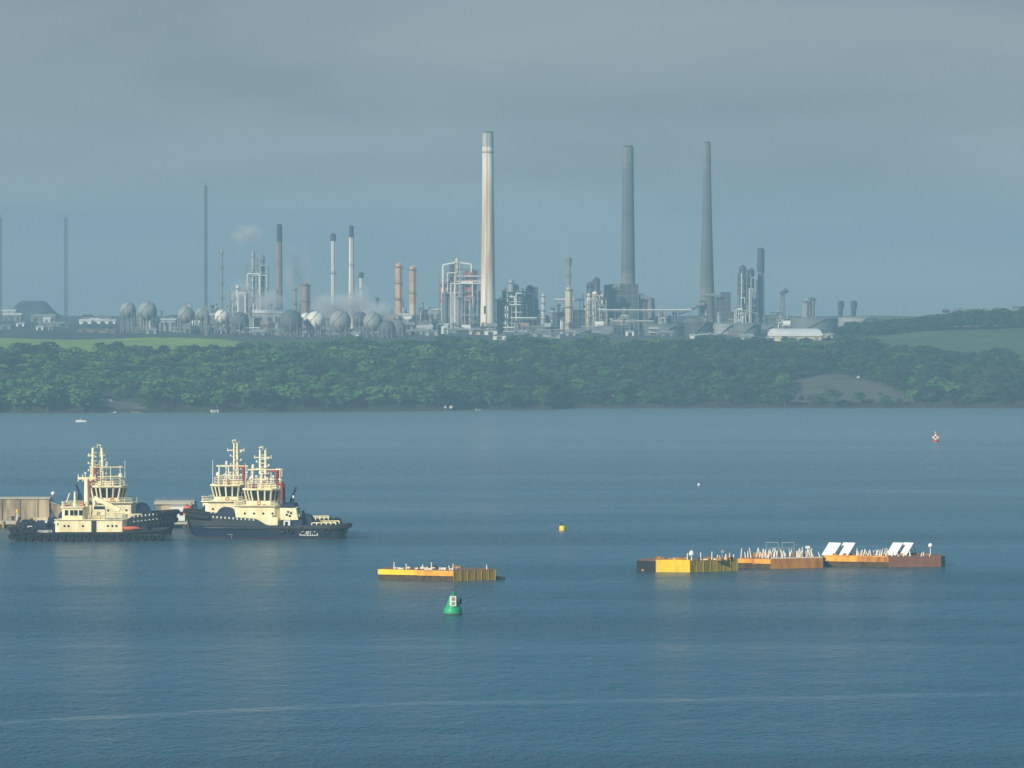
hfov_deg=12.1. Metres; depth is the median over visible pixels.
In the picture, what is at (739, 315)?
process skid
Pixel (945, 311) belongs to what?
skyline house
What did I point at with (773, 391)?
leafy tree
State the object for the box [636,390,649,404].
leafy tree
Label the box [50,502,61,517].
wing wall
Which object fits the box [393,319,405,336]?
gas sphere
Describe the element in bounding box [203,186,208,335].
radio mast
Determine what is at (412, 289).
distillation column
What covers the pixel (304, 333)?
plant shed
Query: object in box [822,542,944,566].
pontoon barge
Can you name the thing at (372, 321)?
gas sphere
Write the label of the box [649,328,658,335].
pipe rack
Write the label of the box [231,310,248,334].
gas sphere
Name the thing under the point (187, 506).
orange fender
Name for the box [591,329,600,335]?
plant shed
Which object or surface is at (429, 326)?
building
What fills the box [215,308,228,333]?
gas sphere
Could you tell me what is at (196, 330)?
plant shed
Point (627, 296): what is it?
boiler house
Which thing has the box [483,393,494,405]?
leafy tree
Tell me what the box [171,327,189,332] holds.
pipe rack
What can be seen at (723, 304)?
furnace
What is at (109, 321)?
building
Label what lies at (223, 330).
plant shed
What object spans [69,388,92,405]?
leafy tree
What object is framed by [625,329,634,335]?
plant shed
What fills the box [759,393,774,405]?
leafy tree
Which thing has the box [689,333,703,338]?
building
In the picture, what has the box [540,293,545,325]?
distillation column
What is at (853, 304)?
distillation column
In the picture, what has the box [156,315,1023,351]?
rough grass ground
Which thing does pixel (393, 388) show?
leafy tree
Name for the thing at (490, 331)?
plant shed
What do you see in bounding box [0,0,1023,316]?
sky
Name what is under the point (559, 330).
pipe rack
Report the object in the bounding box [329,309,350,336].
gas sphere
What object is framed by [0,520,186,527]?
jetty
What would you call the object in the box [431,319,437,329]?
horizontal drum
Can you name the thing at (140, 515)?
tug boat
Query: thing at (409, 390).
leafy tree
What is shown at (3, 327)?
building
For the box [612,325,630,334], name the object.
pipe rack
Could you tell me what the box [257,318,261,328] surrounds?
door
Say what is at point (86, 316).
building
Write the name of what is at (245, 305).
process unit
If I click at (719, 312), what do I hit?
vent pipe
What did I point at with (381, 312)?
building
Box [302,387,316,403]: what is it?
leafy tree
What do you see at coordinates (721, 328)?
storage tank
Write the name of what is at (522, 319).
pipe rack
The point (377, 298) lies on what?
slim tower
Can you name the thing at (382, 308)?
process skid
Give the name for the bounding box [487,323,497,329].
horizontal drum
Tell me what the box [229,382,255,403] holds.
leafy tree
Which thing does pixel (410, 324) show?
horizontal drum
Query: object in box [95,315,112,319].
building
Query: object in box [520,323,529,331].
horizontal drum
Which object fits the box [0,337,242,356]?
field
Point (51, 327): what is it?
building
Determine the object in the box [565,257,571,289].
distillation column
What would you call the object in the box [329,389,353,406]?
leafy tree
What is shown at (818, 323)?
storage tank
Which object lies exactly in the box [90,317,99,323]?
building
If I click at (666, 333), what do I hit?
plant shed
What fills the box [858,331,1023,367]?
field
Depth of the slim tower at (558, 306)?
3346.98 m
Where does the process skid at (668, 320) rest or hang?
on the ground at (27, 309)
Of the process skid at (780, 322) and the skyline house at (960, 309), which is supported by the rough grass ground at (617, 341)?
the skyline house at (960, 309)
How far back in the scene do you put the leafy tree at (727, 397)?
2543.56 m
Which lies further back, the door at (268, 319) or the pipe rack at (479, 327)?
the door at (268, 319)
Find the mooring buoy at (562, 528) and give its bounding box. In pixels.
[559,523,565,530]
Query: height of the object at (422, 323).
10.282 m
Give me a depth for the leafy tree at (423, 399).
2475.50 m
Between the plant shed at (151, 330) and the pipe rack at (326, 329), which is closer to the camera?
the plant shed at (151, 330)
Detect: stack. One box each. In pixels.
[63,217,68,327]
[276,224,282,309]
[330,232,335,314]
[348,225,354,328]
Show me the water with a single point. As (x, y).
(580, 642)
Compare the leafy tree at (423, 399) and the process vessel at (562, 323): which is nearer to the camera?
the leafy tree at (423, 399)
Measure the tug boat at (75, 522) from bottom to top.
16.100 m
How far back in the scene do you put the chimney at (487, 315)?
3225.15 m
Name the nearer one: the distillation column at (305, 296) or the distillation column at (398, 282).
the distillation column at (305, 296)
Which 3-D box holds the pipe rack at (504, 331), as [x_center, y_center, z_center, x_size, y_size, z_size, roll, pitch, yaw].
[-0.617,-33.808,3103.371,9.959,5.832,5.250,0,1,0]
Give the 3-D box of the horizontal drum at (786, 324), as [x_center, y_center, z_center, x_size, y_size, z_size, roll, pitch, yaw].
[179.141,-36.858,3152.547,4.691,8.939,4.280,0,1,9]
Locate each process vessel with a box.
[248,314,253,330]
[270,321,275,332]
[326,317,328,334]
[513,319,518,334]
[535,315,540,325]
[558,317,564,333]
[587,315,592,329]
[621,317,625,324]
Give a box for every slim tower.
[209,304,213,322]
[322,301,325,327]
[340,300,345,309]
[376,296,379,310]
[495,297,498,322]
[550,306,554,326]
[556,302,560,311]
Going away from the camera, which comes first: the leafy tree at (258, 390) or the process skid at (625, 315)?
the leafy tree at (258, 390)
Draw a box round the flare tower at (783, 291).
[779,288,788,320]
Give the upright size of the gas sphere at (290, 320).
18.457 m
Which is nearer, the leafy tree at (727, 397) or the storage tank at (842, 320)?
the leafy tree at (727, 397)
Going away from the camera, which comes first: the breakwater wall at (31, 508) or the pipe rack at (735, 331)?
the breakwater wall at (31, 508)
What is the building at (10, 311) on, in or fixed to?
on the ground at (27, 309)
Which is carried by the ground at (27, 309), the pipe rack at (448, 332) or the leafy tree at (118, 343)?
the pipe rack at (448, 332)
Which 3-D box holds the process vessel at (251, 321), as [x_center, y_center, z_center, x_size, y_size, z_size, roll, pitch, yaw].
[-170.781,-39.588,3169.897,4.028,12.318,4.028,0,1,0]
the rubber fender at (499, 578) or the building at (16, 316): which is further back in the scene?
the building at (16, 316)
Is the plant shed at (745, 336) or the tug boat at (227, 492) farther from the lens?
the plant shed at (745, 336)
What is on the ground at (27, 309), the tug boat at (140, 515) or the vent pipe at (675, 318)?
the vent pipe at (675, 318)
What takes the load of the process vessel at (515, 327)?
on the ground at (27, 309)
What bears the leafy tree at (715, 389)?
on the woodland ground at (105, 394)
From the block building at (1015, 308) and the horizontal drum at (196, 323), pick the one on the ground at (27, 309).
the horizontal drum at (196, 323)
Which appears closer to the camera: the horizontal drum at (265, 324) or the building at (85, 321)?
the horizontal drum at (265, 324)
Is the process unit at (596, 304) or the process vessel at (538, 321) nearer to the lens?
the process vessel at (538, 321)
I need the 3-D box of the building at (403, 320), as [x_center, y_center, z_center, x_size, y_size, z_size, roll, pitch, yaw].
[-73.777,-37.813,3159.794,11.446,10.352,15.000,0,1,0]
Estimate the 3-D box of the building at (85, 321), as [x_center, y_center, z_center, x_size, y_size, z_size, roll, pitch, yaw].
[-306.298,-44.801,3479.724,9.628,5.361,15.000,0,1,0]
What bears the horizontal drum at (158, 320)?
on the ground at (27, 309)
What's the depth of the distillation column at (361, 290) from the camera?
3228.42 m
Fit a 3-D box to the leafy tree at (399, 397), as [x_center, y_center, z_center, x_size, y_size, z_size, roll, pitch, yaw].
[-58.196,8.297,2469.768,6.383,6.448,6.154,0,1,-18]
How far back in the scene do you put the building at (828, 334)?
3052.91 m
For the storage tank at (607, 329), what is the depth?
3109.51 m
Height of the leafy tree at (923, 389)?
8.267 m
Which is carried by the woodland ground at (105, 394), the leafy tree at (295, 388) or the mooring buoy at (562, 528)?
the leafy tree at (295, 388)
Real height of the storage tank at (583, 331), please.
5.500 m
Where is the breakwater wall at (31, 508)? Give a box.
[0,497,52,519]
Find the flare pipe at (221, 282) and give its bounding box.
[219,249,224,308]
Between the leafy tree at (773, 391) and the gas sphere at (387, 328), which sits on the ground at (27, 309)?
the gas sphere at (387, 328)
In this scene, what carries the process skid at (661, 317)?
on the ground at (27, 309)
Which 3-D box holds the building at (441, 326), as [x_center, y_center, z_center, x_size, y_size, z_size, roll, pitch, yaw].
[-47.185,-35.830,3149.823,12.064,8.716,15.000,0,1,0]
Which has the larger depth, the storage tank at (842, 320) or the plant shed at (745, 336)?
the storage tank at (842, 320)
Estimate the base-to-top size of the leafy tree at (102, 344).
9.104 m
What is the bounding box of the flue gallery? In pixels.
[671,302,704,324]
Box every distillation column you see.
[292,286,297,311]
[299,280,310,327]
[358,271,363,329]
[394,262,402,318]
[409,265,416,327]
[442,291,449,331]
[454,295,461,333]
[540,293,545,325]
[564,285,572,329]
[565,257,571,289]
[756,246,764,324]
[801,299,809,317]
[809,296,815,317]
[837,299,843,316]
[850,299,856,316]
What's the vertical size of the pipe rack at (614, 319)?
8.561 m
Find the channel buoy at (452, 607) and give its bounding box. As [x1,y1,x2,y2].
[443,592,462,614]
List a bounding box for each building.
[0,324,12,329]
[2,309,16,320]
[3,312,22,321]
[16,322,25,325]
[31,313,56,321]
[36,325,44,329]
[37,321,71,326]
[43,316,51,321]
[47,325,55,329]
[78,328,116,332]
[79,318,92,323]
[83,313,92,318]
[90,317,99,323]
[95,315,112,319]
[97,318,107,323]
[106,318,116,323]
[159,317,176,330]
[254,309,285,331]
[372,310,384,320]
[390,318,407,323]
[397,312,412,329]
[410,328,426,334]
[416,324,432,329]
[425,307,440,321]
[430,322,448,333]
[469,328,486,334]
[492,334,506,339]
[519,331,560,337]
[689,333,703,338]
[765,336,776,340]
[822,332,832,337]
[1012,305,1023,325]
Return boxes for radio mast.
[0,218,1,325]
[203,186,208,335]
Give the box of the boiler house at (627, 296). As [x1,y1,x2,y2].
[604,283,654,329]
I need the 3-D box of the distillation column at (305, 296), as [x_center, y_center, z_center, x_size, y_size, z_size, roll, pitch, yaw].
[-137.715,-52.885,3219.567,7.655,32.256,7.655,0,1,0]
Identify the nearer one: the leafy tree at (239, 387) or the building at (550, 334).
the leafy tree at (239, 387)
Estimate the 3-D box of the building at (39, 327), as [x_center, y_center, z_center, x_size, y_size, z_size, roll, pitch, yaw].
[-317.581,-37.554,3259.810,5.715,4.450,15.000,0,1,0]
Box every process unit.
[228,285,258,330]
[246,251,268,313]
[438,258,480,329]
[499,279,535,331]
[583,277,600,309]
[586,291,605,329]
[737,265,757,323]
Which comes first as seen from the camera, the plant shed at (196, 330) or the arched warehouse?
the arched warehouse
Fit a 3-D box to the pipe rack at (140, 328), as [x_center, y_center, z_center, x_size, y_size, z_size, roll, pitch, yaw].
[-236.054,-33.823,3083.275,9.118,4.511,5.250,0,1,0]
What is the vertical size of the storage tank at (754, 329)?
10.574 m
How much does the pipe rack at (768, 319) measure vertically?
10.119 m
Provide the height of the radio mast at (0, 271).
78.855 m
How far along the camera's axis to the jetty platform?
1150.99 m
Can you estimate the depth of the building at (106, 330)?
3122.85 m
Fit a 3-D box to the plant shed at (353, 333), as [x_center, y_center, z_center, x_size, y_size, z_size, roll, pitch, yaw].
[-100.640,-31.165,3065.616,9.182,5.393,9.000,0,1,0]
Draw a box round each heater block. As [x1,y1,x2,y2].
[497,287,537,330]
[553,310,606,329]
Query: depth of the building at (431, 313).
3292.65 m
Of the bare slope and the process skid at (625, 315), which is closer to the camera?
the bare slope
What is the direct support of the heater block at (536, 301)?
on the ground at (27, 309)
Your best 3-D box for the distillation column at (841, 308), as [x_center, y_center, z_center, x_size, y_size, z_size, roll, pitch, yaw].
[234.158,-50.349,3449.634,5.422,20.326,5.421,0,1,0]
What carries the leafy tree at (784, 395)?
on the rocky shore
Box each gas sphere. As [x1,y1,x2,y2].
[120,302,135,332]
[138,300,156,330]
[178,306,193,333]
[195,305,208,331]
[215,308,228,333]
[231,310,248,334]
[280,308,301,336]
[301,311,309,330]
[306,309,324,336]
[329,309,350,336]
[353,310,366,333]
[363,310,382,337]
[380,318,394,338]
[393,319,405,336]
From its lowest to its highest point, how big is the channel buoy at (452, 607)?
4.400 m
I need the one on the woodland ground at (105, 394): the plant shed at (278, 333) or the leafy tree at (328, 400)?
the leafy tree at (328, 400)
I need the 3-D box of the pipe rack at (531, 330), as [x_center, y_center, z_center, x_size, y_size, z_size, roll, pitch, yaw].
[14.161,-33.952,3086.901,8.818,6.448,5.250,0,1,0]
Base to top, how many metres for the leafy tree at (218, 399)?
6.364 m
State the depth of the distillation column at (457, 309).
3168.36 m
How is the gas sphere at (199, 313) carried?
on the ground at (27, 309)
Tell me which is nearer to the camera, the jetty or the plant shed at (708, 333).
the jetty
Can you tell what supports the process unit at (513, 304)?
on the ground at (27, 309)
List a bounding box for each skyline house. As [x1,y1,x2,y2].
[942,308,949,313]
[953,307,966,326]
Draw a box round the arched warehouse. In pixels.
[768,328,822,340]
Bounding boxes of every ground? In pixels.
[0,301,862,340]
[0,356,1023,408]
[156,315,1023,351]
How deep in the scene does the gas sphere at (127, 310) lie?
3116.35 m
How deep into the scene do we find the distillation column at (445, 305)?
3177.85 m
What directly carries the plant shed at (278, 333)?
on the ground at (27, 309)
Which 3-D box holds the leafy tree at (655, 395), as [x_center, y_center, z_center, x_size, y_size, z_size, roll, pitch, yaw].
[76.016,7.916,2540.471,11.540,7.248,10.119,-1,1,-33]
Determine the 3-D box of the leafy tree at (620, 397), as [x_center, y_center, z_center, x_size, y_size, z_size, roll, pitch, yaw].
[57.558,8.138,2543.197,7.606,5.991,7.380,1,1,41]
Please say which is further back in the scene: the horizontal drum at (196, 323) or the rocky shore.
the horizontal drum at (196, 323)
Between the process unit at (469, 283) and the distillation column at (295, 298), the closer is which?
the distillation column at (295, 298)
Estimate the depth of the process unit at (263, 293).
3259.01 m
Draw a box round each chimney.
[480,131,495,329]
[621,145,634,283]
[699,141,714,324]
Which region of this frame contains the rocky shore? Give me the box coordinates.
[0,402,1023,412]
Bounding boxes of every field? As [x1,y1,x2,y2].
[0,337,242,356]
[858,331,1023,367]
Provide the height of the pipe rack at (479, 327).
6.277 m
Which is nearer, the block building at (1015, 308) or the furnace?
the block building at (1015, 308)
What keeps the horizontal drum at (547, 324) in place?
on the ground at (27, 309)
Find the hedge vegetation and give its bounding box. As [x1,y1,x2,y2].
[281,307,1023,345]
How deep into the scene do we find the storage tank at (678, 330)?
3098.39 m
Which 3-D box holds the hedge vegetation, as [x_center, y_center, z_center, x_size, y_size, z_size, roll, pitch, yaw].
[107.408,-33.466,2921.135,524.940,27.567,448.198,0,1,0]
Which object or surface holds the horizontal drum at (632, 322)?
on the ground at (27, 309)
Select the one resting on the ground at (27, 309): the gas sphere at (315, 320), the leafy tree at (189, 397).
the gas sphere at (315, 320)
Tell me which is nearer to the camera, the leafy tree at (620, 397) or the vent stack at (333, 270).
the leafy tree at (620, 397)
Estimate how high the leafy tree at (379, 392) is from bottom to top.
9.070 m
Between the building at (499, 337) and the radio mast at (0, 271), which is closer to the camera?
the building at (499, 337)
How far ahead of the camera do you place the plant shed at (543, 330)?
3061.34 m
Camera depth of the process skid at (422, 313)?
3316.24 m
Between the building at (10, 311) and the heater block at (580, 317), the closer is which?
the heater block at (580, 317)
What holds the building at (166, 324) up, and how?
on the ground at (27, 309)
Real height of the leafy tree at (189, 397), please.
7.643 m
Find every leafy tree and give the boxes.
[3,393,25,409]
[11,388,39,406]
[32,384,60,397]
[32,391,59,411]
[68,392,92,411]
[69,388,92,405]
[92,342,108,348]
[109,341,125,348]
[157,345,169,352]
[180,393,197,407]
[197,391,212,405]
[210,396,224,407]
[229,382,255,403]
[242,384,272,405]
[276,382,308,403]
[288,391,317,407]
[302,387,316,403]
[312,393,325,403]
[320,398,333,407]
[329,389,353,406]
[349,389,367,406]
[365,386,392,402]
[365,396,378,406]
[384,385,401,403]
[392,394,403,405]
[398,384,423,403]
[414,394,439,407]
[426,390,454,406]
[467,393,488,407]
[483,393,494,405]
[499,391,515,407]
[536,395,549,407]
[614,394,629,404]
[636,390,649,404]
[646,392,663,405]
[707,384,724,401]
[722,394,733,403]
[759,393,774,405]
[768,388,782,399]
[775,390,795,405]
[905,390,919,402]
[911,386,935,400]
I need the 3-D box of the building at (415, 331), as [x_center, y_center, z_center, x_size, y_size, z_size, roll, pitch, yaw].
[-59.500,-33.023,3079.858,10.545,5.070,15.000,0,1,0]
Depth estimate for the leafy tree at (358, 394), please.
2461.27 m
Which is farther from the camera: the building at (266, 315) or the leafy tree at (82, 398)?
the building at (266, 315)
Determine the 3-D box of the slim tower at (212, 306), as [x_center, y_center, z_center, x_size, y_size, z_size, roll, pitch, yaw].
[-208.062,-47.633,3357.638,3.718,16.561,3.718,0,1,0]
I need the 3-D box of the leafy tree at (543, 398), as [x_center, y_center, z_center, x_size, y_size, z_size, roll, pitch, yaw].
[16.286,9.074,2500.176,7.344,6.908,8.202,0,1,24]
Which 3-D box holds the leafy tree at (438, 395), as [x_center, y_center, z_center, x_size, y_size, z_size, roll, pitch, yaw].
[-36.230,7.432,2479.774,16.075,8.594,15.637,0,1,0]
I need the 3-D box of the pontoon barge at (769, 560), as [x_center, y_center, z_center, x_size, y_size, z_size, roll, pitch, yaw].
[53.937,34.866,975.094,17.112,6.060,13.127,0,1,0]
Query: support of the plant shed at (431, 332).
on the ground at (27, 309)
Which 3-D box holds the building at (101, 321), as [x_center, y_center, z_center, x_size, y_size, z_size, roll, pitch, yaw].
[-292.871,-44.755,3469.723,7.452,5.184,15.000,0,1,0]
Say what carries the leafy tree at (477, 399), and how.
on the rocky shore
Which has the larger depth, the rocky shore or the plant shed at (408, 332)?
the plant shed at (408, 332)
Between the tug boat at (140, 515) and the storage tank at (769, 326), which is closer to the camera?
the tug boat at (140, 515)
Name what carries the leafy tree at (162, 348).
on the field at (171, 343)
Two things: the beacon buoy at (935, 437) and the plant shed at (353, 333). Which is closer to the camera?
the beacon buoy at (935, 437)
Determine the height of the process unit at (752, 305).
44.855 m
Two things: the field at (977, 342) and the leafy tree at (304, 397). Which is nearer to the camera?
the leafy tree at (304, 397)
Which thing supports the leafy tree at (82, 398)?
on the rocky shore
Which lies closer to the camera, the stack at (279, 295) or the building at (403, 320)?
the building at (403, 320)
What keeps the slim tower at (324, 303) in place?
on the ground at (27, 309)
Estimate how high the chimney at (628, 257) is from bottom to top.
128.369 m
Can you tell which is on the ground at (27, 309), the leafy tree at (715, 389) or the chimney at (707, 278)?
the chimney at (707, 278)
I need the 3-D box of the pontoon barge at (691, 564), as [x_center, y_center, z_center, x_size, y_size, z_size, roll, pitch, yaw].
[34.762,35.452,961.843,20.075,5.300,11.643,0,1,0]
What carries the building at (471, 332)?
on the ground at (27, 309)
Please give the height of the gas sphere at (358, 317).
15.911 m
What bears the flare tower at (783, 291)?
on the ground at (27, 309)
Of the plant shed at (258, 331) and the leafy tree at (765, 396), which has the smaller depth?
the leafy tree at (765, 396)
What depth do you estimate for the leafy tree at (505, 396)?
2493.64 m
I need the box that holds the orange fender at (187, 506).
[183,505,192,528]
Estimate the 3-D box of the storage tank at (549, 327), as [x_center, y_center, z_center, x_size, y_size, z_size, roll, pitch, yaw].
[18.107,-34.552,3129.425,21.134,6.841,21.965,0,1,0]
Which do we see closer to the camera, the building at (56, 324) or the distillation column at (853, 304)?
the building at (56, 324)
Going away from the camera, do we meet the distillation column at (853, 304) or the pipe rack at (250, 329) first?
the pipe rack at (250, 329)
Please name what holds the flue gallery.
on the ground at (27, 309)
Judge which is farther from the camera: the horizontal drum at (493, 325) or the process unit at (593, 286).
the process unit at (593, 286)
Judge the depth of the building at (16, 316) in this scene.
3642.66 m
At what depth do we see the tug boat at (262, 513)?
1095.59 m
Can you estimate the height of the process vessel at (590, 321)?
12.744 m
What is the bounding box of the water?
[0,408,1023,767]
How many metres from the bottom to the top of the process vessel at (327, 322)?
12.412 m
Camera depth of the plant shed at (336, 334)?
3039.60 m
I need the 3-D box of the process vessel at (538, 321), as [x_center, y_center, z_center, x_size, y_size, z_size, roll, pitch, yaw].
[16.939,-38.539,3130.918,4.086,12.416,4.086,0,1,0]
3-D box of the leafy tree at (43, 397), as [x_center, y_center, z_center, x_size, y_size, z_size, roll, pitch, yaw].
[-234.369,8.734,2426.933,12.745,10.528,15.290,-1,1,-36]
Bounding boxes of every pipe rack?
[134,327,148,332]
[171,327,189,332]
[203,324,220,332]
[241,327,259,333]
[266,329,279,334]
[317,328,331,335]
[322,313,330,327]
[443,328,456,333]
[473,326,486,334]
[503,327,518,334]
[510,317,544,325]
[527,326,540,331]
[553,329,566,334]
[598,309,691,319]
[609,318,620,323]
[610,320,653,334]
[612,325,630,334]
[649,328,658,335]
[727,330,745,337]
[762,315,778,324]
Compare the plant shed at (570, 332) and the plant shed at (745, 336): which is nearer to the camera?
the plant shed at (745, 336)
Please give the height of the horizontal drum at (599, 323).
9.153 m
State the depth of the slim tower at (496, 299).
3352.20 m
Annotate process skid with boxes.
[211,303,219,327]
[377,304,387,314]
[420,301,425,321]
[618,307,629,324]
[657,305,665,324]
[665,315,671,324]
[697,307,707,321]
[734,306,745,323]
[770,310,782,324]
[776,315,788,328]
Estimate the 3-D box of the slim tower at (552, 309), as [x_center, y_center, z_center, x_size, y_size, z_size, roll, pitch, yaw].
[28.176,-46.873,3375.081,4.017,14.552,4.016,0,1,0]
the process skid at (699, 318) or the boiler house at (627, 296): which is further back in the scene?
the boiler house at (627, 296)
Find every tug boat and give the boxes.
[7,474,169,540]
[21,444,179,533]
[183,439,340,532]
[186,446,351,538]
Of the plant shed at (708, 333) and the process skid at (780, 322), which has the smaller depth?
the plant shed at (708, 333)
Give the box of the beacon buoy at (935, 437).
[931,432,938,441]
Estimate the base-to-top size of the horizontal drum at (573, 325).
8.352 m
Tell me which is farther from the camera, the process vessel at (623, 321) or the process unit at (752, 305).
the process unit at (752, 305)
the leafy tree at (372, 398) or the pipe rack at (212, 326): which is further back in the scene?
the pipe rack at (212, 326)
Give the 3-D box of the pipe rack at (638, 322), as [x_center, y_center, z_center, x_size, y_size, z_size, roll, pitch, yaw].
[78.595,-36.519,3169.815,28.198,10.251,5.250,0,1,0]
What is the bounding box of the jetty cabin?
[170,505,185,520]
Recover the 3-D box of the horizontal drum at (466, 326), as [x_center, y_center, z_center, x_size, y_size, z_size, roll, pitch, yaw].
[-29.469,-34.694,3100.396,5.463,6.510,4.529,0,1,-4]
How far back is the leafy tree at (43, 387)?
2430.78 m
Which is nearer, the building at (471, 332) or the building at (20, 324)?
the building at (471, 332)
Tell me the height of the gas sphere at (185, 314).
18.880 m
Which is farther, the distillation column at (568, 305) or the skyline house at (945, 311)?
the distillation column at (568, 305)
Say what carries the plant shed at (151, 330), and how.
on the ground at (27, 309)
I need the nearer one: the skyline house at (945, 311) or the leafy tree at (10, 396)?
the leafy tree at (10, 396)
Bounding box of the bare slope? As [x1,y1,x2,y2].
[107,374,920,408]
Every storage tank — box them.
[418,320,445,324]
[524,325,555,331]
[570,328,593,334]
[598,324,632,334]
[644,324,683,336]
[684,320,712,336]
[714,322,736,333]
[733,322,760,336]
[757,323,781,328]
[789,317,837,329]
[838,316,876,326]
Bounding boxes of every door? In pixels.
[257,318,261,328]
[267,318,271,330]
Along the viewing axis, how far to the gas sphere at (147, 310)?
3095.66 m
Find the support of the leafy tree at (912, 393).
on the woodland ground at (105, 394)
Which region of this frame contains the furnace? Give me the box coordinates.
[702,292,733,322]
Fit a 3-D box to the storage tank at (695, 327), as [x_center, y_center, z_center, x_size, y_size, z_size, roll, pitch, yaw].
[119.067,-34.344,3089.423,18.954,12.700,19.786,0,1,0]
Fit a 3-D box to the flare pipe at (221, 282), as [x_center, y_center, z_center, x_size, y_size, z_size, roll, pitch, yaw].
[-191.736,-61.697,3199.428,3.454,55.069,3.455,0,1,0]
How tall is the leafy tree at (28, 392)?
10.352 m
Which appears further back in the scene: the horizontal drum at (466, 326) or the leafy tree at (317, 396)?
the horizontal drum at (466, 326)
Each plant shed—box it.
[146,327,157,333]
[186,328,199,333]
[219,326,230,333]
[252,328,265,334]
[275,329,287,335]
[302,330,309,336]
[328,331,338,336]
[347,331,360,336]
[401,329,411,334]
[425,329,438,335]
[457,327,468,334]
[483,328,497,334]
[536,328,550,331]
[565,329,575,335]
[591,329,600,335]
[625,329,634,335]
[661,329,672,336]
[702,332,715,338]
[740,333,753,339]
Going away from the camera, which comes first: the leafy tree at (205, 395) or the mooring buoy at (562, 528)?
the mooring buoy at (562, 528)
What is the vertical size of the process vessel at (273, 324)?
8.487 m
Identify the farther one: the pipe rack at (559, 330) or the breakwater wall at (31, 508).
the pipe rack at (559, 330)
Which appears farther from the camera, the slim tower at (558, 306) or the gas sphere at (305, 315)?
the slim tower at (558, 306)
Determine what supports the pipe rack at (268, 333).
on the ground at (27, 309)
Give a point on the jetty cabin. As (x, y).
(181, 516)
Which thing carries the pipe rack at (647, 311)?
on the ground at (27, 309)
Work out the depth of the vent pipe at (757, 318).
3321.73 m
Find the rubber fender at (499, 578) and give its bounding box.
[496,576,504,579]
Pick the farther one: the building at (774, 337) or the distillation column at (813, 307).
the distillation column at (813, 307)
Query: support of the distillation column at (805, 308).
on the ground at (27, 309)
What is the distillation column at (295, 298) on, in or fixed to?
on the ground at (27, 309)
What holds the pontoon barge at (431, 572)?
on the water
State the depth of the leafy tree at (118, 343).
2650.18 m
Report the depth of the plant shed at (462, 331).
3057.51 m
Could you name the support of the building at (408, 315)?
on the ground at (27, 309)
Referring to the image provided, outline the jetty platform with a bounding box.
[154,497,196,527]
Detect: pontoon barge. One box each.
[378,562,495,580]
[637,550,737,571]
[738,542,822,568]
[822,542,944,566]
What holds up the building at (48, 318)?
on the ground at (27, 309)
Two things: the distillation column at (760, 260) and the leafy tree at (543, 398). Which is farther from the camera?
the distillation column at (760, 260)
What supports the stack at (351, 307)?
on the ground at (27, 309)
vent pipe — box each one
[674,308,677,324]
[716,311,720,322]
[754,313,758,323]
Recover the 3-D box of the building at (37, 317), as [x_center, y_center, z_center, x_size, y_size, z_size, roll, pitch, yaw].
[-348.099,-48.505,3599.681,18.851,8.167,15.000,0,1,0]
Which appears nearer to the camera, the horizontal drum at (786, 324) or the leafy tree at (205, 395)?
the leafy tree at (205, 395)
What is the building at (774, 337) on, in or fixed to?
on the rough grass ground at (617, 341)
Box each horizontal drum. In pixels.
[150,318,159,331]
[189,320,199,326]
[261,321,268,332]
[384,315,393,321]
[405,322,414,329]
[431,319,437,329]
[462,325,469,334]
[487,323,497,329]
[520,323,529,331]
[544,323,551,326]
[569,322,576,328]
[595,321,603,328]
[629,319,635,334]
[783,321,790,328]
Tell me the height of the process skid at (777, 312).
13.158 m
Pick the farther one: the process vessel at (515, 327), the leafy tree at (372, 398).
the process vessel at (515, 327)
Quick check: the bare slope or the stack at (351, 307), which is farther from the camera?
the stack at (351, 307)

